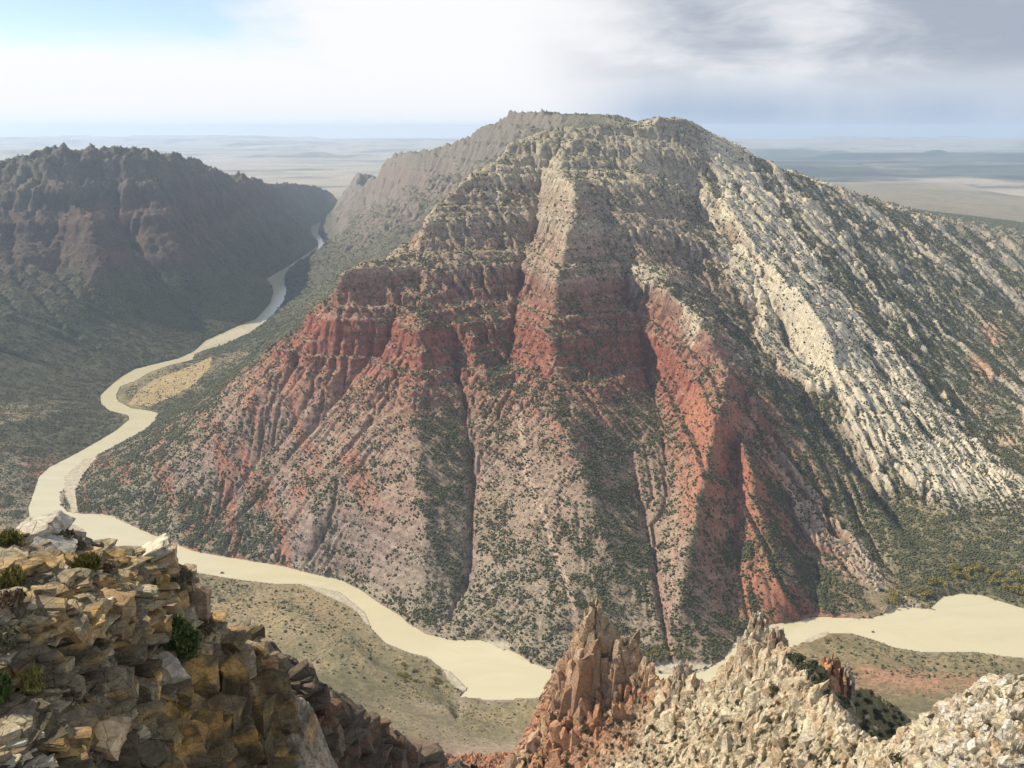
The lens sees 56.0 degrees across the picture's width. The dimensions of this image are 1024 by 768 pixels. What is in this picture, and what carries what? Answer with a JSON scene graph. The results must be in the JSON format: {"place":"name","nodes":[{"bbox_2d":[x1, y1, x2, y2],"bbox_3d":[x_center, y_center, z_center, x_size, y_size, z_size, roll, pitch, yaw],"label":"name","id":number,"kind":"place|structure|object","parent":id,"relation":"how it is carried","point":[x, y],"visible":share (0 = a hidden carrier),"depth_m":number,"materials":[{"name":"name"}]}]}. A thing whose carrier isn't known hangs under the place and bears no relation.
{"place":"outdoors","nodes":[
{"label":"outdoors","id":0,"kind":"place"},
{"bbox_2d":[0,143,337,436],"bbox_3d":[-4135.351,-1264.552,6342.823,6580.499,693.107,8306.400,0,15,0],"label":"massif","id":1,"kind":"structure","parent":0,"point":[305,206],"depth_m":3754.11,"materials":[{"name":"stone"}]},
{"bbox_2d":[0,526,337,767],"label":"outcrop","id":2,"kind":"object","parent":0,"point":[221,709],"visible":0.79,"depth_m":24.54,"materials":[{"name":"stone"}]},
{"bbox_2d":[0,615,10,622],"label":"loose stone","id":3,"kind":"object","parent":2,"relation":"on","point":[5,619],"visible":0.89,"depth_m":21.21,"materials":[{"name":"stone"}]},
{"bbox_2d":[0,670,16,703],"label":"bush","id":4,"kind":"object","parent":2,"relation":"on","point":[6,687],"visible":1,"depth_m":20.08,"materials":[{"name":"green plant"}]},
{"bbox_2d":[0,623,21,650],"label":"bush","id":5,"kind":"object","parent":2,"relation":"on","point":[9,638],"visible":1,"depth_m":20.80,"materials":[{"name":"grey plant"}]},
{"bbox_2d":[2,755,21,767],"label":"loose stone","id":6,"kind":"object","parent":2,"relation":"on","point":[12,762],"visible":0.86,"depth_m":18.74,"materials":[{"name":"stone"}]},
{"bbox_2d":[0,527,24,545],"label":"bush","id":7,"kind":"object","parent":2,"relation":"on","point":[9,536],"visible":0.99,"depth_m":25.99,"materials":[{"name":"green plant"}]},
{"bbox_2d":[0,564,26,589],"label":"bush","id":8,"kind":"object","parent":2,"relation":"on","point":[12,576],"visible":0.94,"depth_m":23.02,"materials":[{"name":"green plant"}]},
{"bbox_2d":[0,587,28,609],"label":"bush","id":9,"kind":"object","parent":2,"relation":"on","point":[12,598],"visible":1,"depth_m":21.43,"materials":[{"name":"brown plant"}]},
{"bbox_2d":[6,738,27,747],"bbox_3d":[-9.965,7.216,19.319,0.510,0.169,0.368,-8,17,-15],"label":"loose stone","id":10,"kind":"object","parent":2,"relation":"on","point":[20,742],"visible":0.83,"depth_m":19.20,"materials":[{"name":"stone"}]},
{"bbox_2d":[23,751,33,760],"bbox_3d":[-9.825,7.388,19.219,0.476,0.158,0.343,3,5,26],"label":"loose stone","id":11,"kind":"object","parent":2,"relation":"on","point":[27,755],"visible":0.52,"depth_m":19.15,"materials":[{"name":"stone"}]},
{"bbox_2d":[23,756,39,767],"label":"loose stone","id":12,"kind":"object","parent":2,"relation":"on","point":[31,764],"visible":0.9,"depth_m":19.16,"materials":[{"name":"stone"}]},
{"bbox_2d":[16,662,47,694],"bbox_3d":[-10.335,6.394,20.760,0.592,0.763,0.808,-6,16,-21],"label":"bush","id":13,"kind":"object","parent":2,"relation":"on","point":[33,681],"visible":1,"depth_m":20.62,"materials":[{"name":"green plant"}]},
{"bbox_2d":[16,517,53,536],"bbox_3d":[-13.567,4.245,27.214,0.936,0.549,0.772,17,31,26],"label":"sandstone block","id":14,"kind":"object","parent":2,"relation":"on","point":[33,526],"depth_m":27.13,"materials":[{"name":"beige stone"}]},
{"bbox_2d":[36,732,44,740],"bbox_3d":[-9.790,7.174,19.645,0.531,0.101,0.232,2,21,15],"label":"loose stone","id":15,"kind":"object","parent":2,"relation":"on","point":[41,735],"visible":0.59,"depth_m":19.58,"materials":[{"name":"stone"}]},
{"bbox_2d":[37,754,50,764],"bbox_3d":[-9.597,7.552,19.428,0.819,0.156,0.358,16,30,31],"label":"loose stone","id":16,"kind":"object","parent":2,"relation":"on","point":[44,757],"visible":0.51,"depth_m":19.36,"materials":[{"name":"stone"}]},
{"bbox_2d":[36,753,54,767],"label":"loose stone","id":17,"kind":"object","parent":2,"relation":"on","point":[51,758],"visible":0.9,"depth_m":19.28,"materials":[{"name":"stone"}]},
{"bbox_2d":[19,510,75,534],"bbox_3d":[-13.639,4.217,27.863,1.620,0.585,1.138,-18,23,-5],"label":"sandstone block","id":18,"kind":"object","parent":2,"relation":"on","point":[58,521],"depth_m":27.89,"materials":[{"name":"grey stone"}]},
{"bbox_2d":[32,534,77,552],"bbox_3d":[-12.945,4.746,26.917,1.333,0.738,1.142,15,21,-27],"label":"sandstone block","id":19,"kind":"object","parent":2,"relation":"on","point":[62,543],"depth_m":26.97,"materials":[{"name":"grey stone"}]},
{"bbox_2d":[57,528,78,539],"bbox_3d":[-12.817,4.463,27.586,0.902,0.644,0.959,0,15,0],"label":"bush","id":20,"kind":"object","parent":2,"relation":"on","point":[67,533],"visible":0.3,"depth_m":27.56,"materials":[{"name":"green plant"}]},
{"bbox_2d":[61,691,81,703],"bbox_3d":[-9.972,6.975,21.297,0.844,0.484,0.838,0,15,0],"label":"bush","id":21,"kind":"object","parent":2,"relation":"on","point":[74,696],"visible":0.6,"depth_m":21.28,"materials":[{"name":"grey plant"}]},
{"bbox_2d":[69,525,86,538],"bbox_3d":[-13.268,4.483,28.606,0.926,0.506,1.051,3,5,-41],"label":"sandstone block","id":22,"kind":"object","parent":2,"relation":"on","point":[81,532],"depth_m":28.50,"materials":[{"name":"beige stone"}]},
{"bbox_2d":[66,550,102,571],"bbox_3d":[-11.591,4.938,26.157,0.834,0.856,0.949,7,16,24],"label":"bush","id":23,"kind":"object","parent":2,"relation":"on","point":[90,560],"visible":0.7,"depth_m":26.04,"materials":[{"name":"green plant"}]},
{"bbox_2d":[96,561,117,573],"bbox_3d":[-11.383,5.241,26.921,0.534,0.469,0.800,9,17,30],"label":"bush","id":24,"kind":"object","parent":2,"relation":"on","point":[107,567],"visible":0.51,"depth_m":26.89,"materials":[{"name":"brown plant"}]},
{"bbox_2d":[92,716,131,760],"bbox_3d":[-9.169,7.732,21.218,1.440,0.476,1.038,10,22,6],"label":"sandstone block","id":25,"kind":"object","parent":2,"relation":"on","point":[111,732],"depth_m":21.04,"materials":[{"name":"beige stone"}]},
{"bbox_2d":[95,588,137,640],"bbox_3d":[-10.338,5.905,24.742,1.332,1.128,0.924,8,16,12],"label":"sandstone block","id":26,"kind":"object","parent":2,"relation":"on","point":[124,605],"depth_m":24.53,"materials":[{"name":"beige stone"}]},
{"bbox_2d":[149,672,162,700],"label":"sandstone block","id":27,"kind":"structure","parent":2,"relation":"on","point":[157,679],"depth_m":25.19,"materials":[{"name":"brown stone"}]},
{"bbox_2d":[142,533,172,561],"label":"sandstone block","id":28,"kind":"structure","parent":2,"relation":"on","point":[159,547],"depth_m":30.13,"materials":[{"name":"beige stone"}]},
{"bbox_2d":[154,543,179,577],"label":"sandstone block","id":29,"kind":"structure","parent":2,"relation":"on","point":[171,558],"depth_m":30.44,"materials":[{"name":"brown stone"}]},
{"bbox_2d":[156,651,191,684],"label":"sandstone block","id":30,"kind":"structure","parent":2,"relation":"on","point":[171,663],"depth_m":26.00,"materials":[{"name":"grey stone"}]},
{"bbox_2d":[157,613,202,662],"bbox_3d":[-9.693,7.219,27.212,1.508,1.546,1.706,13,19,39],"label":"bush","id":31,"kind":"object","parent":2,"relation":"on","point":[185,640],"visible":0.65,"depth_m":27.16,"materials":[{"name":"green plant"}]},
{"bbox_2d":[170,566,192,584],"bbox_3d":[-10.698,6.152,30.720,1.054,0.708,0.885,0,15,0],"label":"bush","id":32,"kind":"object","parent":2,"relation":"on","point":[183,576],"visible":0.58,"depth_m":30.66,"materials":[{"name":"grey plant"}]},
{"bbox_2d":[184,563,196,589],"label":"sandstone block","id":33,"kind":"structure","parent":2,"relation":"on","point":[193,567],"depth_m":31.70,"materials":[{"name":"beige stone"}]},
{"bbox_2d":[194,585,211,624],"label":"sandstone block","id":34,"kind":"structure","parent":2,"relation":"on","point":[203,605],"depth_m":32.05,"materials":[{"name":"stone"}]},
{"bbox_2d":[197,617,215,638],"bbox_3d":[-10.375,8.169,32.018,1.097,0.776,0.834,-5,16,-19],"label":"bush","id":35,"kind":"object","parent":2,"relation":"on","point":[207,630],"visible":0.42,"depth_m":31.94,"materials":[{"name":"brown plant"}]},
{"bbox_2d":[244,645,256,678],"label":"sandstone block","id":36,"kind":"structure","parent":2,"relation":"on","point":[249,661],"depth_m":34.24,"materials":[{"name":"grey stone"}]},
{"bbox_2d":[262,654,277,669],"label":"sandstone block","id":37,"kind":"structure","parent":2,"relation":"on","point":[270,661],"depth_m":35.63,"materials":[{"name":"stone"}]},
{"bbox_2d":[267,640,483,767],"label":"cliff","id":38,"kind":"structure","parent":0,"point":[357,735],"depth_m":79.60,"materials":[{"name":"brown stone"}]},
{"bbox_2d":[0,117,1023,699],"bbox_3d":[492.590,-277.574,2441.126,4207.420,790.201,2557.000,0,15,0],"label":"mountain","id":39,"kind":"structure","parent":0,"point":[540,153],"depth_m":1976.98,"materials":[{"name":"stone"}]},
{"bbox_2d":[0,116,1023,697],"bbox_3d":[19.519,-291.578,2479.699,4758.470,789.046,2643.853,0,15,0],"label":"juniper woodland","id":40,"kind":"object","parent":39,"relation":"on","point":[630,552],"visible":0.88,"depth_m":1901.58,"materials":[{"name":"green plant"}]},
{"bbox_2d":[0,236,1023,756],"bbox_3d":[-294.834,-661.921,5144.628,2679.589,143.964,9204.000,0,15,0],"label":"valley floor","id":41,"kind":"structure","parent":0,"point":[456,740],"depth_m":1404.04,"materials":[{"name":"soil"}]},
{"bbox_2d":[197,510,1023,749],"bbox_3d":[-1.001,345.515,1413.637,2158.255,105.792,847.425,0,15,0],"label":"sagebrush","id":42,"kind":"object","parent":41,"relation":"on","point":[395,685],"visible":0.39,"depth_m":1391.92,"materials":[{"name":"grey plant"}]},
{"bbox_2d":[905,588,915,595],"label":"cottonwood","id":43,"kind":"object","parent":41,"relation":"on","point":[910,592],"visible":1,"depth_m":1587.58,"materials":[{"name":"green plant"}]},
{"bbox_2d":[919,590,930,596],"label":"cottonwood","id":44,"kind":"object","parent":41,"relation":"on","point":[925,593],"visible":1,"depth_m":1583.96,"materials":[{"name":"green plant"}]},
{"bbox_2d":[928,579,936,584],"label":"cottonwood","id":45,"kind":"object","parent":41,"relation":"on","point":[931,582],"visible":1,"depth_m":1615.67,"materials":[{"name":"green plant"}]},
{"bbox_2d":[952,570,961,576],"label":"cottonwood","id":46,"kind":"object","parent":41,"relation":"on","point":[956,573],"visible":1,"depth_m":1637.70,"materials":[{"name":"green plant"}]},
{"bbox_2d":[962,566,971,573],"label":"cottonwood","id":47,"kind":"object","parent":41,"relation":"on","point":[967,569],"visible":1,"depth_m":1647.98,"materials":[{"name":"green plant"}]},
{"bbox_2d":[988,578,998,583],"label":"cottonwood","id":48,"kind":"object","parent":41,"relation":"on","point":[994,580],"visible":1,"depth_m":1616.52,"materials":[{"name":"green plant"}]},
{"bbox_2d":[1001,580,1009,588],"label":"cottonwood","id":49,"kind":"object","parent":41,"relation":"on","point":[1004,586],"visible":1,"depth_m":1602.45,"materials":[{"name":"green plant"}]},
{"bbox_2d":[1001,577,1009,584],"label":"cottonwood","id":50,"kind":"object","parent":41,"relation":"on","point":[1005,580],"visible":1,"depth_m":1613.30,"materials":[{"name":"green plant"}]},
{"bbox_2d":[1009,586,1018,592],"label":"cottonwood","id":51,"kind":"object","parent":41,"relation":"on","point":[1013,589],"visible":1,"depth_m":1593.13,"materials":[{"name":"green plant"}]},
{"bbox_2d":[1008,569,1021,576],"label":"cottonwood","id":52,"kind":"object","parent":41,"relation":"on","point":[1013,573],"visible":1,"depth_m":1632.74,"materials":[{"name":"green plant"}]},
{"bbox_2d":[1014,573,1023,581],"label":"cottonwood","id":53,"kind":"object","parent":41,"relation":"on","point":[1019,577],"visible":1,"depth_m":1619.91,"materials":[{"name":"green plant"}]},
{"bbox_2d":[0,135,1023,190],"bbox_3d":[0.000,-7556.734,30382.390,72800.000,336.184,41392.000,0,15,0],"label":"distant plain","id":54,"kind":"structure","parent":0,"point":[338,164],"depth_m":22529.53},
{"bbox_2d":[0,0,1023,137],"label":"sky","id":55,"kind":"structure","parent":0,"point":[113,68],"materials":[{"name":"white"}]},
{"bbox_2d":[28,222,1023,699],"bbox_3d":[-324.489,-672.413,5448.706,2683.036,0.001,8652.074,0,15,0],"label":"river","id":56,"kind":"structure","parent":0,"point":[956,622],"depth_m":1517.43,"materials":[{"name":"liquid"}]},
{"bbox_2d":[257,109,1023,321],"bbox_3d":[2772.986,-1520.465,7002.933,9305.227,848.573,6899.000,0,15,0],"label":"ridge","id":57,"kind":"structure","parent":0,"point":[398,176],"depth_m":5341.77,"materials":[{"name":"stone"}]},
{"bbox_2d":[0,109,1023,346],"bbox_3d":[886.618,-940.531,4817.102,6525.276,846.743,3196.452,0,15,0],"label":"distant woodland","id":58,"kind":"object","parent":57,"relation":"on","point":[998,222],"visible":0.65,"depth_m":4003.39,"materials":[{"name":"green plant"}]},
{"bbox_2d":[444,635,1023,767],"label":"rock ridge","id":59,"kind":"object","parent":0,"point":[810,704],"visible":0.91,"depth_m":295.67,"materials":[{"name":"stone"}]},
{"bbox_2d":[553,597,639,726],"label":"rock spire","id":60,"kind":"object","parent":59,"relation":"on","point":[596,631],"visible":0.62,"depth_m":370.26,"materials":[{"name":"stone"}]},
{"bbox_2d":[604,635,649,706],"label":"rock spire","id":61,"kind":"object","parent":59,"relation":"on","point":[626,650],"visible":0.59,"depth_m":364.44,"materials":[{"name":"stone"}]},
{"bbox_2d":[663,659,692,710],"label":"rock spire","id":62,"kind":"object","parent":59,"relation":"on","point":[681,671],"visible":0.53,"depth_m":340.10,"materials":[{"name":"stone"}]},
{"bbox_2d":[724,611,769,693],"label":"rock spire","id":63,"kind":"object","parent":59,"relation":"on","point":[758,629],"visible":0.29,"depth_m":303.00,"materials":[{"name":"stone"}]},
{"bbox_2d":[769,683,778,691],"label":"juniper","id":64,"kind":"object","parent":59,"relation":"on","point":[773,688],"visible":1,"depth_m":286.83,"materials":[{"name":"green plant"}]},
{"bbox_2d":[762,626,791,672],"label":"rock spire","id":65,"kind":"object","parent":59,"relation":"on","point":[774,636],"visible":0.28,"depth_m":294.66,"materials":[{"name":"stone"}]},
{"bbox_2d":[797,652,805,660],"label":"juniper","id":66,"kind":"object","parent":59,"relation":"on","point":[801,656],"visible":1,"depth_m":284.23,"materials":[{"name":"green plant"}]},
{"bbox_2d":[797,749,808,767],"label":"boulder","id":67,"kind":"object","parent":59,"relation":"on","point":[802,758],"visible":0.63,"depth_m":254.72,"materials":[{"name":"stone"}]},
{"bbox_2d":[798,728,816,749],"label":"boulder","id":68,"kind":"object","parent":59,"relation":"on","point":[804,741],"visible":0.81,"depth_m":256.70,"materials":[{"name":"stone"}]},
{"bbox_2d":[806,665,815,673],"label":"juniper","id":69,"kind":"object","parent":59,"relation":"on","point":[812,670],"visible":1,"depth_m":276.40,"materials":[{"name":"green plant"}]},
{"bbox_2d":[810,674,819,681],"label":"juniper","id":70,"kind":"object","parent":59,"relation":"on","point":[814,677],"visible":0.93,"depth_m":270.78,"materials":[{"name":"green plant"}]},
{"bbox_2d":[824,685,831,694],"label":"juniper","id":71,"kind":"object","parent":59,"relation":"on","point":[828,691],"visible":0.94,"depth_m":265.43,"materials":[{"name":"green plant"}]},
{"bbox_2d":[820,653,848,697],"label":"rock pinnacle","id":72,"kind":"object","parent":59,"relation":"on","point":[836,677],"visible":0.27,"depth_m":330.40,"materials":[{"name":"brown stone"}]},
{"bbox_2d":[837,726,847,734],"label":"boulder","id":73,"kind":"object","parent":59,"relation":"on","point":[842,730],"visible":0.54,"depth_m":241.93,"materials":[{"name":"stone"}]},
{"bbox_2d":[838,698,851,708],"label":"juniper","id":74,"kind":"object","parent":59,"relation":"on","point":[844,701],"visible":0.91,"depth_m":264.71,"materials":[{"name":"green plant"}]},
{"bbox_2d":[843,660,855,715],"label":"rock pinnacle","id":75,"kind":"object","parent":59,"relation":"on","point":[851,684],"visible":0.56,"depth_m":328.52,"materials":[{"name":"stone"}]},
{"bbox_2d":[858,721,869,730],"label":"juniper","id":76,"kind":"object","parent":59,"relation":"on","point":[865,726],"visible":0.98,"depth_m":266.18,"materials":[{"name":"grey plant"}]},
{"bbox_2d":[867,729,877,736],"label":"juniper","id":77,"kind":"object","parent":59,"relation":"on","point":[872,733],"visible":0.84,"depth_m":259.64,"materials":[{"name":"green plant"}]},
{"bbox_2d":[927,759,936,767],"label":"boulder","id":78,"kind":"object","parent":59,"relation":"on","point":[930,763],"visible":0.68,"depth_m":154.90,"materials":[{"name":"stone"}]},
{"bbox_2d":[934,742,945,756],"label":"boulder","id":79,"kind":"object","parent":59,"relation":"on","point":[939,750],"visible":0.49,"depth_m":154.77,"materials":[{"name":"stone"}]},
{"bbox_2d":[937,701,948,712],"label":"boulder","id":80,"kind":"object","parent":59,"relation":"on","point":[941,704],"visible":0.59,"depth_m":164.54,"materials":[{"name":"stone"}]},
{"bbox_2d":[941,706,947,716],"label":"boulder","id":81,"kind":"object","parent":59,"relation":"on","point":[944,710],"visible":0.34,"depth_m":162.66,"materials":[{"name":"stone"}]},
{"bbox_2d":[946,713,951,721],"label":"boulder","id":82,"kind":"object","parent":59,"relation":"on","point":[948,717],"visible":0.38,"depth_m":158.07,"materials":[{"name":"stone"}]},
{"bbox_2d":[947,741,953,752],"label":"boulder","id":83,"kind":"object","parent":59,"relation":"on","point":[950,745],"visible":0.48,"depth_m":152.28,"materials":[{"name":"stone"}]},
{"bbox_2d":[949,731,956,740],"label":"boulder","id":84,"kind":"object","parent":59,"relation":"on","point":[952,735],"visible":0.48,"depth_m":153.06,"materials":[{"name":"stone"}]},
{"bbox_2d":[952,758,963,766],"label":"boulder","id":85,"kind":"object","parent":59,"relation":"on","point":[957,762],"visible":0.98,"depth_m":147.64,"materials":[{"name":"stone"}]},
{"bbox_2d":[961,739,969,751],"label":"boulder","id":86,"kind":"object","parent":59,"relation":"on","point":[964,746],"visible":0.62,"depth_m":147.30,"materials":[{"name":"stone"}]},
{"bbox_2d":[965,710,972,717],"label":"boulder","id":87,"kind":"object","parent":59,"relation":"on","point":[968,713],"visible":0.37,"depth_m":150.55,"materials":[{"name":"stone"}]},
{"bbox_2d":[967,717,972,725],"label":"boulder","id":88,"kind":"object","parent":59,"relation":"on","point":[969,720],"visible":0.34,"depth_m":147.77,"materials":[{"name":"stone"}]},
{"bbox_2d":[967,695,974,704],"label":"boulder","id":89,"kind":"object","parent":59,"relation":"on","point":[971,700],"visible":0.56,"depth_m":151.16,"materials":[{"name":"stone"}]},
{"bbox_2d":[967,737,979,753],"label":"boulder","id":90,"kind":"object","parent":59,"relation":"on","point":[972,747],"visible":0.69,"depth_m":144.56,"materials":[{"name":"stone"}]},
{"bbox_2d":[970,700,981,713],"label":"boulder","id":91,"kind":"object","parent":59,"relation":"on","point":[974,709],"visible":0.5,"depth_m":147.71,"materials":[{"name":"stone"}]},
{"bbox_2d":[973,715,982,722],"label":"boulder","id":92,"kind":"object","parent":59,"relation":"on","point":[978,719],"visible":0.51,"depth_m":145.26,"materials":[{"name":"stone"}]},
{"bbox_2d":[977,734,984,745],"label":"boulder","id":93,"kind":"object","parent":59,"relation":"on","point":[980,739],"visible":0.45,"depth_m":143.66,"materials":[{"name":"stone"}]},
{"bbox_2d":[978,700,986,711],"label":"boulder","id":94,"kind":"object","parent":59,"relation":"on","point":[981,705],"visible":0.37,"depth_m":146.35,"materials":[{"name":"stone"}]},
{"bbox_2d":[977,676,988,687],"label":"boulder","id":95,"kind":"object","parent":59,"relation":"on","point":[982,680],"visible":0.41,"depth_m":150.51,"materials":[{"name":"stone"}]},
{"bbox_2d":[981,699,992,709],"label":"boulder","id":96,"kind":"object","parent":59,"relation":"on","point":[987,704],"visible":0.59,"depth_m":145.30,"materials":[{"name":"stone"}]},
{"bbox_2d":[982,724,991,730],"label":"boulder","id":97,"kind":"object","parent":59,"relation":"on","point":[986,727],"visible":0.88,"depth_m":143.86,"materials":[{"name":"stone"}]},
{"bbox_2d":[994,728,1005,742],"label":"boulder","id":98,"kind":"object","parent":59,"relation":"on","point":[999,734],"visible":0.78,"depth_m":138.17,"materials":[{"name":"stone"}]},
{"bbox_2d":[996,697,1009,709],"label":"boulder","id":99,"kind":"object","parent":59,"relation":"on","point":[1005,701],"visible":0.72,"depth_m":141.54,"materials":[{"name":"stone"}]},
{"bbox_2d":[996,679,1012,688],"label":"boulder","id":100,"kind":"object","parent":59,"relation":"on","point":[1001,683],"visible":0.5,"depth_m":144.54,"materials":[{"name":"stone"}]},
{"bbox_2d":[997,754,1012,767],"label":"boulder","id":101,"kind":"object","parent":59,"relation":"on","point":[1003,759],"visible":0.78,"depth_m":135.20,"materials":[{"name":"stone"}]},
{"bbox_2d":[1002,675,1012,681],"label":"boulder","id":102,"kind":"object","parent":59,"relation":"on","point":[1006,677],"visible":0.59,"depth_m":145.16,"materials":[{"name":"stone"}]},
{"bbox_2d":[1001,718,1015,730],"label":"boulder","id":103,"kind":"object","parent":59,"relation":"on","point":[1008,724],"visible":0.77,"depth_m":137.57,"materials":[{"name":"stone"}]},
{"bbox_2d":[1006,706,1014,718],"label":"boulder","id":104,"kind":"object","parent":59,"relation":"on","point":[1008,711],"visible":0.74,"depth_m":138.51,"materials":[{"name":"stone"}]},
{"bbox_2d":[1014,683,1022,690],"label":"boulder","id":105,"kind":"object","parent":59,"relation":"on","point":[1017,687],"visible":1,"depth_m":141.04,"materials":[{"name":"stone"}]},
{"bbox_2d":[1017,756,1023,763],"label":"boulder","id":106,"kind":"object","parent":59,"relation":"on","point":[1021,760],"visible":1,"depth_m":133.31,"materials":[{"name":"stone"}]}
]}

